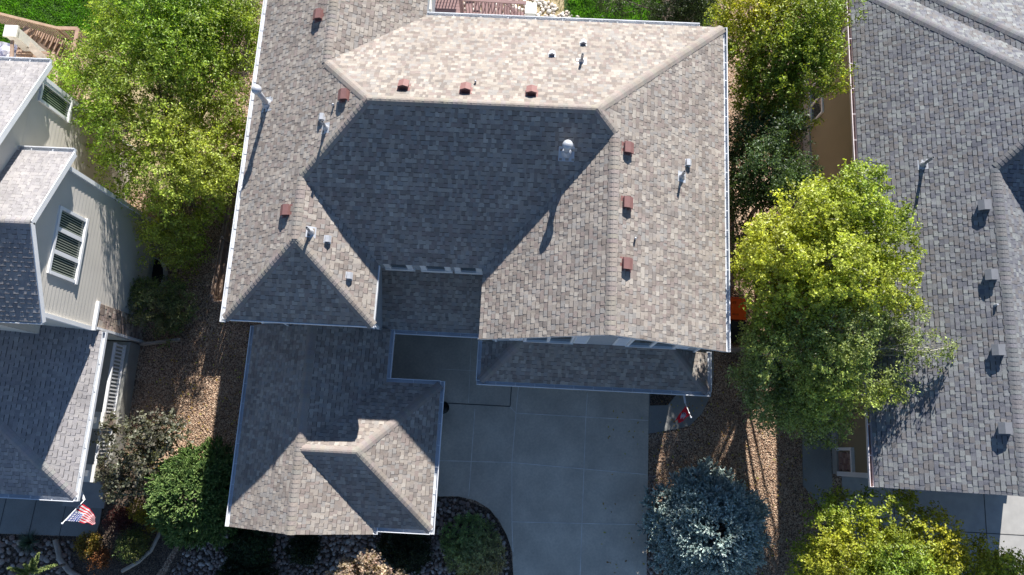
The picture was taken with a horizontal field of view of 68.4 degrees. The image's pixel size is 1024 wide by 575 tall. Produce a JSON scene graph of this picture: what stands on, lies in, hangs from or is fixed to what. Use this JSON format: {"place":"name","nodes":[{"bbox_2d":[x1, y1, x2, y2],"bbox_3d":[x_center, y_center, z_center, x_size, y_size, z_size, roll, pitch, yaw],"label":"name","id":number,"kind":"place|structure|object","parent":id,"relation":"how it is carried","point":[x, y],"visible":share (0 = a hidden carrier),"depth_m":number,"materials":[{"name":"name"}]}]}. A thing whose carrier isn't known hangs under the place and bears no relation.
{"place":"outdoors","nodes":[
{"label":"outdoors","id":0,"kind":"place"},
{"bbox_2d":[0,0,205,48],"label":"lawn","id":1,"kind":"structure","parent":0,"point":[63,6],"depth_m":31.36,"materials":[{"name":"green plant"}]},
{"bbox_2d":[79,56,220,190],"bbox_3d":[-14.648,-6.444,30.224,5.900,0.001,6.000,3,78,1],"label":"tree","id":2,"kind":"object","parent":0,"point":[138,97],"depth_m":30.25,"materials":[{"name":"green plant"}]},
{"bbox_2d":[128,215,259,459],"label":"gravel","id":3,"kind":"structure","parent":0,"point":[205,380],"depth_m":28.10,"materials":[{"name":"brown gravel"}]},
{"bbox_2d":[140,338,182,345],"bbox_3d":[-13.093,2.034,28.144,1.498,0.220,0.100,-7,78,-1],"label":"edging board","id":4,"kind":"object","parent":3,"relation":"on","point":[158,342],"visible":1,"depth_m":28.04,"materials":[{"name":"wood"}]},
{"bbox_2d":[11,0,841,574],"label":"ground","id":5,"kind":"structure","parent":0,"point":[237,358],"depth_m":27.76,"materials":[{"name":"brown soil"}]},
{"bbox_2d":[0,534,67,574],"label":"cobble bed base","id":6,"kind":"object","parent":5,"relation":"on","point":[39,550],"visible":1,"depth_m":26.77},
{"bbox_2d":[7,553,65,574],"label":"young pine","id":7,"kind":"object","parent":6,"relation":"on","point":[31,569],"visible":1,"depth_m":24.34,"materials":[{"name":"green plant"}]},
{"bbox_2d":[0,535,75,574],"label":"river rock","id":8,"kind":"object","parent":6,"relation":"on","point":[22,560],"visible":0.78,"depth_m":26.68,"materials":[{"name":"grey stone"}]},
{"bbox_2d":[14,531,39,553],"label":"yucca plant","id":9,"kind":"object","parent":8,"relation":"on","point":[26,541],"visible":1,"depth_m":26.63,"materials":[{"name":"green plant"}]},
{"bbox_2d":[53,538,80,574],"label":"edging","id":10,"kind":"object","parent":6,"relation":"on","point":[61,560],"visible":1,"depth_m":26.59,"materials":[{"name":"grey concrete"}]},
{"bbox_2d":[0,12,88,84],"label":"side deck","id":11,"kind":"structure","parent":5,"relation":"on","point":[32,41],"depth_m":29.25,"materials":[{"name":"brown wood"}]},
{"bbox_2d":[0,41,17,58],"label":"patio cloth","id":12,"kind":"object","parent":11,"relation":"on","point":[4,49],"visible":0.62,"depth_m":28.38,"materials":[{"name":"white fabric"}]},
{"bbox_2d":[0,498,101,536],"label":"front walk","id":13,"kind":"structure","parent":5,"relation":"on","point":[18,514],"depth_m":26.97,"materials":[{"name":"concrete"}]},
{"bbox_2d":[0,498,65,535],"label":"front walk joints","id":14,"kind":"object","parent":13,"relation":"on","point":[32,517],"visible":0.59,"depth_m":26.98,"materials":[{"name":"grey concrete"}]},
{"bbox_2d":[0,56,157,501],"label":"neighbour house","id":15,"kind":"structure","parent":5,"relation":"on","point":[69,257],"depth_m":24.16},
{"bbox_2d":[38,80,73,122],"bbox_3d":[-15.030,-6.129,24.838,0.100,1.620,0.780,3,78,1],"label":"window","id":16,"kind":"structure","parent":15,"relation":"in","point":[47,96],"depth_m":24.83,"materials":[{"name":"white paint"}]},
{"bbox_2d":[47,205,88,284],"bbox_3d":[-13.838,-1.314,23.511,0.100,1.500,2.180,3,78,1],"label":"window","id":17,"kind":"structure","parent":15,"relation":"in","point":[70,233],"depth_m":23.51,"materials":[{"name":"white paint"}]},
{"bbox_2d":[62,341,139,507],"bbox_3d":[-15.918,4.705,26.564,3.590,3.410,5.930,3,78,1],"label":"porch","id":18,"kind":"object","parent":5,"relation":"on","point":[117,378],"visible":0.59,"depth_m":27.05,"materials":[{"name":"concrete"}]},
{"bbox_2d":[61,491,94,524],"bbox_3d":[-14.143,7.111,24.371,0.449,1.259,1.454,-26,79,-5],"label":"porch flag","id":19,"kind":"object","parent":18,"relation":"attached to","point":[81,513],"visible":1,"depth_m":24.50,"materials":[{"name":"multicoloured fabric"}]},
{"bbox_2d":[64,464,174,574],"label":"soil bed","id":20,"kind":"object","parent":5,"relation":"on","point":[152,563],"visible":0.29,"depth_m":26.73,"materials":[{"name":"brown soil"}]},
{"bbox_2d":[70,530,102,561],"bbox_3d":[-14.847,9.073,26.416,1.092,0.884,1.084,3,78,1],"label":"shrub","id":21,"kind":"object","parent":20,"relation":"on","point":[89,542],"visible":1,"depth_m":26.30,"materials":[{"name":"yellow plant"}]},
{"bbox_2d":[83,545,114,574],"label":"shrub","id":22,"kind":"object","parent":20,"relation":"on","point":[102,556],"visible":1,"depth_m":26.31,"materials":[{"name":"brown plant"}]},
{"bbox_2d":[102,502,136,535],"bbox_3d":[-13.817,8.227,26.495,1.145,1.073,1.165,-42,80,-8],"label":"shrub","id":23,"kind":"object","parent":20,"relation":"on","point":[120,519],"visible":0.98,"depth_m":26.39,"materials":[{"name":"brown plant"}]},
{"bbox_2d":[111,523,151,563],"bbox_3d":[-13.284,8.941,26.282,1.338,1.172,1.382,3,78,1],"label":"shrub","id":24,"kind":"object","parent":20,"relation":"on","point":[134,537],"visible":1,"depth_m":26.17,"materials":[{"name":"green plant"}]},
{"bbox_2d":[126,496,150,524],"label":"shrub","id":25,"kind":"object","parent":20,"relation":"on","point":[137,515],"visible":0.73,"depth_m":26.36,"materials":[{"name":"green plant"}]},
{"bbox_2d":[121,530,160,572],"bbox_3d":[-12.990,9.311,26.686,0.462,0.140,2.066,37,80,8],"label":"garden edging","id":26,"kind":"object","parent":20,"relation":"on","point":[147,553],"visible":0.7,"depth_m":26.61,"materials":[{"name":"grey concrete"}]},
{"bbox_2d":[142,515,158,533],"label":"shrub","id":27,"kind":"object","parent":20,"relation":"on","point":[148,529],"visible":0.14,"depth_m":26.43,"materials":[{"name":"green plant"}]},
{"bbox_2d":[89,408,193,506],"bbox_3d":[-12.739,5.861,26.118,3.549,2.806,3.411,3,78,1],"label":"ninebark shrub","id":28,"kind":"object","parent":5,"relation":"on","point":[152,436],"visible":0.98,"depth_m":25.60,"materials":[{"name":"green plant"}]},
{"bbox_2d":[46,0,262,284],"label":"ash tree","id":29,"kind":"object","parent":5,"relation":"on","point":[161,60],"visible":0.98,"depth_m":25.93,"materials":[{"name":"green plant"}]},
{"bbox_2d":[150,256,167,290],"bbox_3d":[-13.502,-0.410,28.716,0.640,0.350,1.531,3,78,1],"label":"window well","id":30,"kind":"object","parent":5,"relation":"on","point":[158,270],"depth_m":28.89,"materials":[{"name":"metal"}]},
{"bbox_2d":[124,273,198,350],"bbox_3d":[-12.895,0.551,27.575,2.503,2.244,2.976,-42,80,-8],"label":"lilac shrub","id":31,"kind":"object","parent":5,"relation":"on","point":[171,306],"visible":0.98,"depth_m":27.43,"materials":[{"name":"green plant"}]},
{"bbox_2d":[142,434,241,551],"bbox_3d":[-10.828,6.997,25.702,4.009,3.095,4.018,3,78,1],"label":"shrub","id":32,"kind":"object","parent":5,"relation":"on","point":[188,488],"visible":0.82,"depth_m":25.17,"materials":[{"name":"green plant"}]},
{"bbox_2d":[211,298,223,306],"bbox_3d":[-9.605,0.626,27.933,2.550,1.410,0.115,2,78,1],"label":"wood fence","id":33,"kind":"object","parent":5,"relation":"on","point":[216,301],"visible":0.09,"depth_m":27.45,"materials":[{"name":"brown wood"}]},
{"bbox_2d":[210,125,245,299],"bbox_3d":[-10.556,-2.769,28.664,0.160,1.460,6.695,5,78,2],"label":"wood fence","id":34,"kind":"object","parent":5,"relation":"on","point":[218,284],"visible":0.35,"depth_m":28.05,"materials":[{"name":"wood"}]},
{"bbox_2d":[232,0,260,24],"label":"shrub","id":35,"kind":"object","parent":5,"relation":"on","point":[252,2],"visible":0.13,"depth_m":30.18,"materials":[{"name":"green plant"}]},
{"bbox_2d":[165,497,512,574],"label":"cobble bed base","id":36,"kind":"object","parent":5,"relation":"on","point":[179,555],"visible":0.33,"depth_m":26.68,"materials":[{"name":"grey stone"}]},
{"bbox_2d":[213,550,278,574],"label":"mound shrub","id":37,"kind":"object","parent":36,"relation":"on","point":[237,569],"visible":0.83,"depth_m":25.97,"materials":[{"name":"green plant"}]},
{"bbox_2d":[222,528,276,568],"bbox_3d":[-9.168,9.026,26.221,1.886,1.178,1.544,3,78,1],"label":"mound shrub","id":38,"kind":"object","parent":36,"relation":"on","point":[247,546],"visible":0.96,"depth_m":26.02,"materials":[{"name":"green plant"}]},
{"bbox_2d":[282,535,322,567],"bbox_3d":[-7.277,9.082,26.209,1.331,1.142,1.309,3,78,1],"label":"mound shrub","id":39,"kind":"object","parent":36,"relation":"on","point":[303,553],"visible":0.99,"depth_m":26.04,"materials":[{"name":"green plant"}]},
{"bbox_2d":[376,532,433,574],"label":"mound shrub","id":40,"kind":"object","parent":36,"relation":"on","point":[407,551],"visible":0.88,"depth_m":25.98,"materials":[{"name":"green plant"}]},
{"bbox_2d":[438,510,506,574],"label":"mound shrub","id":41,"kind":"object","parent":36,"relation":"on","point":[471,557],"visible":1,"depth_m":26.01,"materials":[{"name":"green plant"}]},
{"bbox_2d":[170,498,509,574],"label":"river rock","id":42,"kind":"object","parent":5,"relation":"on","point":[439,568],"visible":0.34,"depth_m":26.63,"materials":[{"name":"grey stone"}]},
{"bbox_2d":[316,548,408,574],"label":"barberry shrub","id":43,"kind":"object","parent":5,"relation":"on","point":[369,561],"visible":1,"depth_m":24.14,"materials":[{"name":"beige plant"}]},
{"bbox_2d":[220,0,730,534],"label":"family house","id":44,"kind":"structure","parent":5,"relation":"on","point":[540,200],"depth_m":22.90,"materials":[{"name":"grey"}]},
{"bbox_2d":[383,264,415,271],"bbox_3d":[-3.681,-0.759,24.142,0.980,1.500,0.100,3,78,1],"label":"window","id":45,"kind":"structure","parent":44,"relation":"in","point":[394,267],"depth_m":24.67,"materials":[{"name":"white paint"}]},
{"bbox_2d":[420,266,452,272],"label":"window","id":46,"kind":"structure","parent":44,"relation":"in","point":[435,269],"depth_m":24.64,"materials":[{"name":"white paint"}]},
{"bbox_2d":[454,267,482,274],"bbox_3d":[-1.414,-0.649,24.096,0.940,1.500,0.100,3,78,1],"label":"window","id":47,"kind":"structure","parent":44,"relation":"in","point":[477,271],"depth_m":24.63,"materials":[{"name":"white paint"}]},
{"bbox_2d":[523,337,574,343],"bbox_3d":[1.163,1.594,23.701,1.620,1.500,0.100,3,78,1],"label":"window","id":48,"kind":"structure","parent":44,"relation":"in","point":[557,340],"depth_m":24.25,"materials":[{"name":"white paint"}]},
{"bbox_2d":[625,339,678,348],"bbox_3d":[4.459,1.754,23.634,1.620,1.500,0.100,3,78,1],"label":"window","id":49,"kind":"structure","parent":44,"relation":"in","point":[636,343],"depth_m":24.09,"materials":[{"name":"white paint"}]},
{"bbox_2d":[675,395,691,422],"bbox_3d":[5.767,4.077,25.399,0.271,1.536,0.935,3,78,1],"label":"team flag","id":50,"kind":"object","parent":44,"relation":"attached to","point":[683,414],"visible":1,"depth_m":25.41,"materials":[{"name":"red fabric"}]},
{"bbox_2d":[429,0,525,17],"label":"deck","id":51,"kind":"structure","parent":5,"relation":"on","point":[483,6],"depth_m":28.99,"materials":[{"name":"paint"}]},
{"bbox_2d":[463,0,580,17],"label":"river rock","id":52,"kind":"object","parent":5,"relation":"on","point":[553,9],"visible":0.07,"depth_m":31.12,"materials":[{"name":"white stone"}]},
{"bbox_2d":[525,2,536,15],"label":"stucco pillar","id":53,"kind":"structure","parent":5,"relation":"on","point":[530,9],"depth_m":28.80,"materials":[{"name":"white paint"}]},
{"bbox_2d":[564,0,710,26],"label":"lawn","id":54,"kind":"structure","parent":5,"relation":"on","point":[566,3],"depth_m":31.17,"materials":[{"name":"green plant"}]},
{"bbox_2d":[610,0,693,22],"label":"shaded bed","id":55,"kind":"object","parent":5,"relation":"on","point":[657,1],"depth_m":31.12,"materials":[{"name":"green plant"}]},
{"bbox_2d":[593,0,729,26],"bbox_3d":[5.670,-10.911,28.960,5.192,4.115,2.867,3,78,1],"label":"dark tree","id":56,"kind":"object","parent":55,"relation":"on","point":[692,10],"visible":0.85,"depth_m":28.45,"materials":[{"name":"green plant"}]},
{"bbox_2d":[646,474,657,574],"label":"river rock","id":57,"kind":"object","parent":5,"relation":"on","point":[650,476],"visible":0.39,"depth_m":26.59,"materials":[{"name":"grey stone"}]},
{"bbox_2d":[637,455,775,574],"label":"blue spruce","id":58,"kind":"object","parent":5,"relation":"on","point":[705,522],"visible":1,"depth_m":24.48,"materials":[{"name":"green plant"}]},
{"bbox_2d":[730,297,745,320],"bbox_3d":[8.152,0.847,27.828,0.670,1.126,0.838,3,78,1],"label":"recycling bin","id":59,"kind":"object","parent":5,"relation":"on","point":[737,312],"visible":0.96,"depth_m":27.30,"materials":[{"name":"orange plastic"}]},
{"bbox_2d":[730,319,745,341],"bbox_3d":[8.111,1.632,27.668,0.670,1.101,0.770,3,78,1],"label":"trash bin","id":60,"kind":"object","parent":5,"relation":"on","point":[734,329],"visible":0.35,"depth_m":27.17,"materials":[{"name":"black plastic"}]},
{"bbox_2d":[721,344,758,352],"bbox_3d":[8.606,2.199,27.439,1.707,1.360,0.115,-2,78,0],"label":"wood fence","id":61,"kind":"object","parent":5,"relation":"on","point":[734,348],"visible":0.3,"depth_m":27.28,"materials":[{"name":"brown wood"}]},
{"bbox_2d":[727,101,824,259],"bbox_3d":[8.839,-3.280,26.168,3.939,6.425,5.587,3,78,1],"label":"elm tree","id":62,"kind":"object","parent":5,"relation":"on","point":[755,167],"visible":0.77,"depth_m":24.81,"materials":[{"name":"green plant"}]},
{"bbox_2d":[702,0,867,158],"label":"maple tree","id":63,"kind":"object","parent":5,"relation":"on","point":[796,33],"visible":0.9,"depth_m":24.84,"materials":[{"name":"green plant"}]},
{"bbox_2d":[730,157,928,333],"bbox_3d":[9.687,-0.845,24.630,6.026,8.175,5.432,3,78,1],"label":"aspen tree","id":64,"kind":"object","parent":5,"relation":"on","point":[770,271],"visible":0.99,"depth_m":22.07,"materials":[{"name":"green plant"}]},
{"bbox_2d":[724,289,961,449],"bbox_3d":[10.120,2.736,24.514,6.634,6.854,5.088,3,78,1],"label":"poplar tree","id":65,"kind":"object","parent":5,"relation":"on","point":[810,394],"visible":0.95,"depth_m":22.71,"materials":[{"name":"green plant"}]},
{"bbox_2d":[785,480,1023,574],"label":"golden tree","id":66,"kind":"object","parent":5,"relation":"on","point":[920,556],"visible":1,"depth_m":22.72,"materials":[{"name":"yellow plant"}]},
{"bbox_2d":[802,0,1023,496],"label":"neighbour house","id":67,"kind":"structure","parent":5,"relation":"on","point":[929,110],"depth_m":23.54,"materials":[{"name":"beige"}]},
{"bbox_2d":[809,82,823,125],"bbox_3d":[12.307,-7.574,30.495,0.100,1.220,1.660,3,78,1],"label":"window","id":68,"kind":"structure","parent":67,"relation":"in","point":[818,110],"depth_m":30.48,"materials":[{"name":"white paint"}]},
{"bbox_2d":[837,12,846,58],"bbox_3d":[12.353,-9.545,28.040,0.100,0.950,1.760,3,78,1],"label":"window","id":69,"kind":"structure","parent":67,"relation":"in","point":[843,30],"depth_m":28.06,"materials":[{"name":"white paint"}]},
{"bbox_2d":[473,0,563,16],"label":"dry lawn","id":70,"kind":"structure","parent":0,"point":[557,2],"depth_m":31.21,"materials":[{"name":"beige plant"}]},
{"bbox_2d":[391,334,648,574],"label":"driveway","id":71,"kind":"structure","parent":0,"point":[518,494],"depth_m":27.23,"materials":[{"name":"concrete"}]},
{"bbox_2d":[443,401,448,413],"bbox_3d":[-2.488,4.384,27.446,0.457,0.455,0.457,3,78,1],"label":"planter pot","id":72,"kind":"object","parent":71,"relation":"on","point":[446,408],"visible":0.53,"depth_m":27.22,"materials":[{"name":"black plastic"}]},
{"bbox_2d":[448,387,511,406],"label":"driveway edge joints","id":73,"kind":"object","parent":71,"relation":"on","point":[486,405],"visible":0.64,"depth_m":27.68,"materials":[{"name":"grey concrete"}]},
{"bbox_2d":[146,239,815,574],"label":"fallen leaves","id":74,"kind":"object","parent":71,"relation":"on","point":[608,426],"visible":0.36,"depth_m":27.56,"materials":[{"name":"brown plant"}]},
{"bbox_2d":[649,349,713,432],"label":"side path","id":75,"kind":"structure","parent":0,"point":[664,415],"depth_m":27.57,"materials":[{"name":"concrete"}]},
{"bbox_2d":[650,394,675,405],"bbox_3d":[5.747,3.556,27.785,1.300,0.001,1.650,3,78,1],"label":"planting strip","id":76,"kind":"object","parent":75,"relation":"on","point":[657,399],"visible":0.33,"depth_m":27.67,"materials":[{"name":"brown soil"}]},
{"bbox_2d":[728,210,734,288],"bbox_3d":[8.052,-1.397,28.133,0.160,1.560,3.000,3,78,1],"label":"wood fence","id":77,"kind":"object","parent":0,"point":[732,228],"visible":0.12,"depth_m":27.57,"materials":[{"name":"brown wood"}]},
{"bbox_2d":[649,289,828,574],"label":"gravel","id":78,"kind":"structure","parent":0,"point":[750,484],"depth_m":27.24,"materials":[{"name":"brown gravel"}]},
{"bbox_2d":[801,338,842,517],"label":"neighbour path","id":79,"kind":"structure","parent":0,"point":[817,466],"depth_m":27.10,"materials":[{"name":"concrete"}]},
{"bbox_2d":[842,476,1023,573],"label":"neighbour driveway","id":80,"kind":"structure","parent":0,"point":[1004,514],"depth_m":26.72,"materials":[{"name":"concrete"}]}
]}

